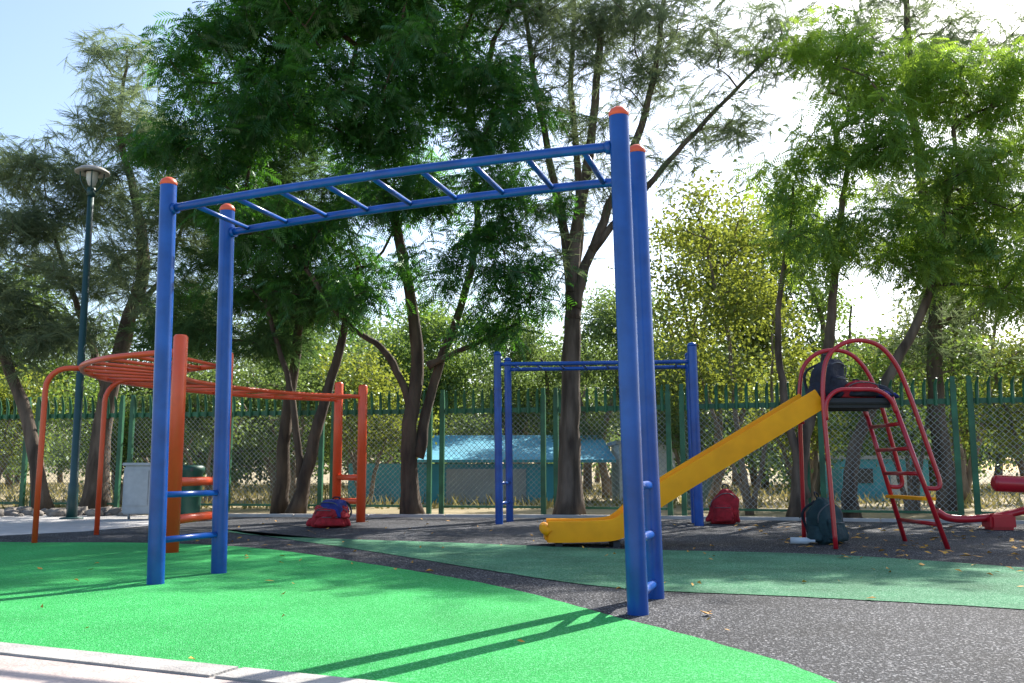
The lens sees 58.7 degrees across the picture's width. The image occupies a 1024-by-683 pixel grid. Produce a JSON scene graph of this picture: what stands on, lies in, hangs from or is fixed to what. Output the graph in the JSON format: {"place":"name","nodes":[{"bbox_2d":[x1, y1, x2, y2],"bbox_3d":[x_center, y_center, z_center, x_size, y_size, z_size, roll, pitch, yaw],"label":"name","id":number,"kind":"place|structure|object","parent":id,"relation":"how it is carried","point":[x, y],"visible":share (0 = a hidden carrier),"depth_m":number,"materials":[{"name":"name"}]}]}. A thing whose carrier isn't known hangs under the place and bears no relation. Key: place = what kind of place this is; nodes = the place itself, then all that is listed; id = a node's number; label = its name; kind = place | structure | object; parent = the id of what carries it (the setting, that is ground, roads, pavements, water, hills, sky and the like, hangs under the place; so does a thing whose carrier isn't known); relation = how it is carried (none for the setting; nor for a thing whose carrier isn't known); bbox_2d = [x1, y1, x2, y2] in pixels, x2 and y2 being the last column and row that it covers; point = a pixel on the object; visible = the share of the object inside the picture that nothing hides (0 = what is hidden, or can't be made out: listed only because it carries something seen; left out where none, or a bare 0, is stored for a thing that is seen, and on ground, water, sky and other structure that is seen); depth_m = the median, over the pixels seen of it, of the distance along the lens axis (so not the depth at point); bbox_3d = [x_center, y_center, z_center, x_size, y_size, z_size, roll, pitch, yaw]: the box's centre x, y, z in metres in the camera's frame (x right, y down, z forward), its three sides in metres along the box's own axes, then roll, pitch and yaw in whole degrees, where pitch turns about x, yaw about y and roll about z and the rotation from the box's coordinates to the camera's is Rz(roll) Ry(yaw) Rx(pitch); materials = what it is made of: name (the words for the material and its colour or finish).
{"place":"outdoors","nodes":[
{"label":"outdoors","id":0,"kind":"place"},
{"bbox_2d":[0,515,148,535],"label":"park path","id":1,"kind":"structure","parent":0,"point":[14,525],"depth_m":12.01,"materials":[{"name":"concrete"}]},
{"bbox_2d":[59,165,109,518],"bbox_3d":[-6.400,-0.057,13.541,0.500,5.300,0.500,0,-8,0],"label":"street lamp","id":2,"kind":"object","parent":1,"relation":"on","point":[92,174],"visible":1,"depth_m":13.51,"materials":[{"name":"metal"}]},
{"bbox_2d":[122,463,150,518],"bbox_3d":[-5.350,2.155,13.128,0.440,0.805,0.390,1,-8,-6],"label":"utility box","id":3,"kind":"object","parent":1,"relation":"on","point":[136,489],"visible":0.69,"depth_m":12.95,"materials":[{"name":"metal"}]},
{"bbox_2d":[180,465,204,514],"bbox_3d":[-4.750,2.199,13.424,0.400,0.760,0.400,0,-8,0],"label":"litter bin","id":4,"kind":"object","parent":1,"relation":"on","point":[189,505],"visible":0.51,"depth_m":13.28,"materials":[{"name":"metal"}]},
{"bbox_2d":[0,642,393,682],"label":"walkway","id":5,"kind":"structure","parent":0,"point":[22,663],"depth_m":3.09,"materials":[{"name":"concrete"}]},
{"bbox_2d":[0,517,1023,682],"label":"black rubber surface","id":6,"kind":"object","parent":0,"point":[838,640],"visible":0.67,"depth_m":4.96,"materials":[{"name":"black rubber"}]},
{"bbox_2d":[31,334,367,552],"bbox_3d":[-3.397,1.210,10.529,2.110,1.950,5.284,-1,-8,10],"label":"curved climbing frame","id":7,"kind":"object","parent":6,"relation":"on","point":[182,383],"visible":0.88,"depth_m":8.99,"materials":[{"name":"orange paint"}]},
{"bbox_2d":[306,496,351,527],"bbox_3d":[-2.245,2.089,11.165,0.552,0.376,0.508,0,-8,0],"label":"backpack","id":8,"kind":"object","parent":6,"relation":"on","point":[332,512],"visible":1,"depth_m":11.00,"materials":[{"name":"red fabric"}]},
{"bbox_2d":[0,542,836,682],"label":"green rubber surface","id":9,"kind":"object","parent":6,"relation":"on","point":[348,619],"visible":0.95,"depth_m":4.13,"materials":[{"name":"green rubber"}]},
{"bbox_2d":[146,106,664,615],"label":"monkey bars","id":10,"kind":"object","parent":9,"relation":"on","point":[626,182],"visible":0.98,"depth_m":5.28,"materials":[{"name":"blue paint"}]},
{"bbox_2d":[37,518,1023,659],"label":"fallen leaves","id":11,"kind":"object","parent":6,"relation":"on","point":[944,552],"visible":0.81,"depth_m":7.60,"materials":[{"name":"brown plant"}]},
{"bbox_2d":[493,342,703,525],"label":"monkey bars","id":12,"kind":"object","parent":6,"relation":"on","point":[693,425],"visible":0.91,"depth_m":11.96,"materials":[{"name":"blue paint"}]},
{"bbox_2d":[228,529,1023,608],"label":"dull green rubber surface","id":13,"kind":"object","parent":6,"relation":"on","point":[787,574],"visible":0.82,"depth_m":6.31,"materials":[{"name":"green rubber"}]},
{"bbox_2d":[705,484,739,523],"bbox_3d":[2.754,2.128,11.915,0.451,0.525,0.428,0,-8,0],"label":"backpack","id":14,"kind":"object","parent":6,"relation":"on","point":[724,506],"visible":0.98,"depth_m":11.78,"materials":[{"name":"red fabric"}]},
{"bbox_2d":[539,338,950,548],"bbox_3d":[2.072,0.970,8.654,3.638,1.912,0.933,0,-8,0],"label":"playground slide","id":15,"kind":"object","parent":6,"relation":"on","point":[798,409],"visible":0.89,"depth_m":8.34,"materials":[{"name":"yellow plastic"}]},
{"bbox_2d":[803,354,847,397],"bbox_3d":[2.988,0.334,8.651,0.387,0.454,0.435,5,-9,-29],"label":"backpack","id":16,"kind":"object","parent":15,"relation":"on","point":[835,377],"visible":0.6,"depth_m":8.56,"materials":[{"name":"blue fabric"}]},
{"bbox_2d":[834,379,880,397],"bbox_3d":[3.222,0.441,8.516,0.444,0.200,0.385,2,-8,-12],"label":"backpack","id":17,"kind":"object","parent":15,"relation":"on","point":[856,394],"visible":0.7,"depth_m":8.40,"materials":[{"name":"red fabric"}]},
{"bbox_2d":[876,384,898,398],"bbox_3d":[3.411,0.466,8.656,0.472,0.188,0.469,0,-8,0],"label":"backpack","id":18,"kind":"object","parent":15,"relation":"on","point":[889,391],"visible":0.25,"depth_m":8.49,"materials":[{"name":"blue fabric"}]},
{"bbox_2d":[790,537,814,543],"bbox_3d":[2.725,1.867,8.535,0.223,0.062,0.062,-3,-9,19],"label":"water bottle","id":19,"kind":"object","parent":6,"relation":"on","point":[799,540],"visible":1,"depth_m":8.52,"materials":[{"name":"plastic"}]},
{"bbox_2d":[801,491,848,544],"bbox_3d":[3.010,1.686,8.703,0.432,0.504,0.365,5,-10,-33],"label":"backpack","id":20,"kind":"object","parent":6,"relation":"on","point":[817,525],"visible":0.84,"depth_m":8.59,"materials":[{"name":"teal fabric"}]},
{"bbox_2d":[936,475,1023,529],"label":"seesaw","id":21,"kind":"object","parent":6,"relation":"on","point":[1004,520],"visible":0.97,"depth_m":10.60,"materials":[{"name":"red paint"}]},
{"bbox_2d":[0,471,1023,520],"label":"ground","id":22,"kind":"structure","parent":0,"point":[677,510],"depth_m":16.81,"materials":[{"name":"beige plant"}]},
{"bbox_2d":[0,363,75,478],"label":"shrub","id":23,"kind":"object","parent":22,"relation":"on","point":[5,393],"visible":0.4,"depth_m":18.40,"materials":[{"name":"green plant"}]},
{"bbox_2d":[0,128,88,509],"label":"casuarina tree","id":24,"kind":"object","parent":22,"relation":"on","point":[24,409],"visible":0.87,"depth_m":15.56,"materials":[{"name":"green plant"}]},
{"bbox_2d":[0,259,115,469],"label":"broadleaf tree","id":25,"kind":"object","parent":22,"relation":"on","point":[60,376],"visible":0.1,"depth_m":22.11,"materials":[{"name":"green plant"}]},
{"bbox_2d":[0,506,147,516],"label":"rock border","id":26,"kind":"object","parent":22,"relation":"on","point":[51,512],"visible":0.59,"depth_m":14.05,"materials":[{"name":"grey stone"}]},
{"bbox_2d":[23,371,208,504],"bbox_3d":[-7.920,1.951,18.561,3.771,2.777,2.617,4,-9,-24],"label":"shrub","id":27,"kind":"object","parent":22,"relation":"on","point":[93,390],"visible":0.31,"depth_m":18.26,"materials":[{"name":"green plant"}]},
{"bbox_2d":[0,22,260,508],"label":"casuarina tree","id":28,"kind":"object","parent":22,"relation":"on","point":[66,280],"visible":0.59,"depth_m":16.18,"materials":[{"name":"green plant"}]},
{"bbox_2d":[64,305,268,462],"bbox_3d":[-8.414,1.137,22.459,5.161,5.440,3.526,0,-8,0],"label":"broadleaf tree","id":29,"kind":"object","parent":22,"relation":"on","point":[131,389],"visible":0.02,"depth_m":22.16,"materials":[{"name":"green plant"}]},
{"bbox_2d":[113,358,269,503],"bbox_3d":[-6.366,1.629,18.473,3.374,3.391,2.328,8,-11,-43],"label":"shrub","id":30,"kind":"object","parent":22,"relation":"on","point":[208,378],"visible":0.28,"depth_m":18.32,"materials":[{"name":"green plant"}]},
{"bbox_2d":[119,92,411,513],"bbox_3d":[-4.066,-0.727,15.275,4.913,7.144,3.250,0,-8,0],"label":"casuarina tree","id":31,"kind":"object","parent":22,"relation":"on","point":[264,346],"visible":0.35,"depth_m":14.84,"materials":[{"name":"green plant"}]},
{"bbox_2d":[192,308,352,495],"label":"broadleaf tree","id":32,"kind":"object","parent":22,"relation":"on","point":[268,464],"visible":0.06,"depth_m":21.60,"materials":[{"name":"green plant"}]},
{"bbox_2d":[233,353,373,499],"bbox_3d":[-4.139,1.630,17.917,2.920,3.206,2.970,0,-8,0],"label":"shrub","id":33,"kind":"object","parent":22,"relation":"on","point":[303,385],"visible":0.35,"depth_m":17.64,"materials":[{"name":"green plant"}]},
{"bbox_2d":[181,137,480,513],"bbox_3d":[-2.923,-0.326,14.411,4.912,6.174,2.655,0,-8,0],"label":"jacaranda tree","id":34,"kind":"object","parent":22,"relation":"on","point":[305,467],"visible":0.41,"depth_m":14.32,"materials":[{"name":"green plant"}]},
{"bbox_2d":[103,0,596,513],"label":"jacaranda tree","id":35,"kind":"object","parent":22,"relation":"on","point":[287,90],"visible":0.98,"depth_m":13.44,"materials":[{"name":"green plant"}]},
{"bbox_2d":[304,334,456,504],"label":"broadleaf tree","id":36,"kind":"object","parent":22,"relation":"on","point":[375,384],"visible":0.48,"depth_m":18.02,"materials":[{"name":"green plant"}]},
{"bbox_2d":[317,290,493,470],"bbox_3d":[-2.730,1.275,23.810,5.195,5.616,3.644,0,-8,0],"label":"broadleaf tree","id":37,"kind":"object","parent":22,"relation":"on","point":[449,383],"visible":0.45,"depth_m":23.64,"materials":[{"name":"green plant"}]},
{"bbox_2d":[348,435,615,502],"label":"turquoise shed","id":38,"kind":"structure","parent":22,"relation":"on","point":[464,444],"depth_m":19.48,"materials":[{"name":"paint"}]},
{"bbox_2d":[0,376,1023,515],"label":"park fence","id":39,"kind":"object","parent":22,"relation":"on","point":[767,404],"visible":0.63,"depth_m":14.53,"materials":[{"name":"metal"}]},
{"bbox_2d":[0,279,1023,494],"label":"distant trees","id":40,"kind":"object","parent":22,"relation":"on","point":[756,459],"visible":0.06,"depth_m":31.83,"materials":[{"name":"green plant"}]},
{"bbox_2d":[432,307,601,463],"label":"broadleaf tree","id":41,"kind":"object","parent":22,"relation":"on","point":[547,382],"visible":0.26,"depth_m":24.71,"materials":[{"name":"green plant"}]},
{"bbox_2d":[512,406,527,463],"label":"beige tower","id":42,"kind":"structure","parent":22,"relation":"on","point":[520,433],"depth_m":25.58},
{"bbox_2d":[520,279,686,498],"bbox_3d":[2.459,1.101,23.265,4.716,5.767,4.024,0,-8,0],"label":"broadleaf tree","id":43,"kind":"object","parent":22,"relation":"on","point":[603,321],"visible":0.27,"depth_m":22.95,"materials":[{"name":"green plant"}]},
{"bbox_2d":[228,514,1023,523],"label":"edging kerb","id":44,"kind":"structure","parent":22,"relation":"on","point":[577,516],"depth_m":13.40,"materials":[{"name":"concrete"}]},
{"bbox_2d":[607,440,675,502],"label":"house","id":45,"kind":"structure","parent":22,"relation":"on","point":[616,480],"depth_m":19.57,"materials":[{"name":"grey"}]},
{"bbox_2d":[453,0,838,514],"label":"casuarina tree","id":46,"kind":"object","parent":22,"relation":"on","point":[603,25],"visible":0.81,"depth_m":14.22,"materials":[{"name":"green plant"}]},
{"bbox_2d":[600,325,770,468],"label":"broadleaf tree","id":47,"kind":"object","parent":22,"relation":"on","point":[675,432],"visible":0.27,"depth_m":18.29,"materials":[{"name":"green plant"}]},
{"bbox_2d":[672,445,718,507],"bbox_3d":[3.027,2.276,15.155,0.901,1.132,0.943,0,-8,0],"label":"agave plant","id":48,"kind":"object","parent":22,"relation":"on","point":[706,492],"visible":0.16,"depth_m":14.95,"materials":[{"name":"green plant"}]},
{"bbox_2d":[603,197,815,500],"bbox_3d":[4.776,0.137,21.358,4.362,7.133,4.194,-4,-9,29],"label":"broadleaf tree","id":49,"kind":"object","parent":22,"relation":"on","point":[716,487],"visible":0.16,"depth_m":21.00,"materials":[{"name":"green plant"}]},
{"bbox_2d":[608,163,839,514],"bbox_3d":[3.418,-0.092,14.581,3.713,5.676,2.331,0,-8,0],"label":"young yellowing tree","id":50,"kind":"object","parent":22,"relation":"on","point":[736,301],"visible":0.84,"depth_m":14.55,"materials":[{"name":"green plant"}]},
{"bbox_2d":[734,344,878,501],"bbox_3d":[5.343,1.485,16.181,3.021,3.014,2.677,0,-8,0],"label":"shrub","id":51,"kind":"object","parent":22,"relation":"on","point":[815,444],"visible":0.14,"depth_m":16.14,"materials":[{"name":"green plant"}]},
{"bbox_2d":[709,174,917,496],"bbox_3d":[7.041,-0.295,22.091,5.160,8.181,4.024,0,-8,0],"label":"broadleaf tree","id":52,"kind":"object","parent":22,"relation":"on","point":[819,306],"visible":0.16,"depth_m":21.92,"materials":[{"name":"green plant"}]},
{"bbox_2d":[820,456,929,500],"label":"house","id":53,"kind":"structure","parent":22,"relation":"on","point":[837,488],"depth_m":20.96,"materials":[{"name":"teal paint"}]},
{"bbox_2d":[727,5,1023,517],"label":"jacaranda tree","id":54,"kind":"object","parent":22,"relation":"on","point":[932,263],"visible":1,"depth_m":13.10,"materials":[{"name":"green plant"}]},
{"bbox_2d":[776,0,1023,514],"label":"casuarina tree","id":55,"kind":"object","parent":22,"relation":"on","point":[934,317],"visible":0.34,"depth_m":14.84,"materials":[{"name":"green plant"}]},
{"bbox_2d":[808,317,1023,510],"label":"shrub","id":56,"kind":"object","parent":22,"relation":"on","point":[899,437],"visible":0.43,"depth_m":14.87,"materials":[{"name":"green plant"}]},
{"bbox_2d":[848,172,1023,502],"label":"broadleaf tree","id":57,"kind":"object","parent":22,"relation":"on","point":[967,479],"visible":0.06,"depth_m":19.83,"materials":[{"name":"green plant"}]},
{"bbox_2d":[947,324,1023,475],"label":"shrub","id":58,"kind":"object","parent":22,"relation":"on","point":[1014,353],"visible":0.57,"depth_m":15.25,"materials":[{"name":"green plant"}]},
{"bbox_2d":[983,225,1023,258],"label":"broadleaf tree","id":59,"kind":"object","parent":22,"relation":"on","point":[1008,240],"visible":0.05,"depth_m":19.80,"materials":[{"name":"green plant"}]},
{"bbox_2d":[0,0,1023,470],"label":"sky","id":60,"kind":"structure","parent":0,"point":[33,82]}
]}

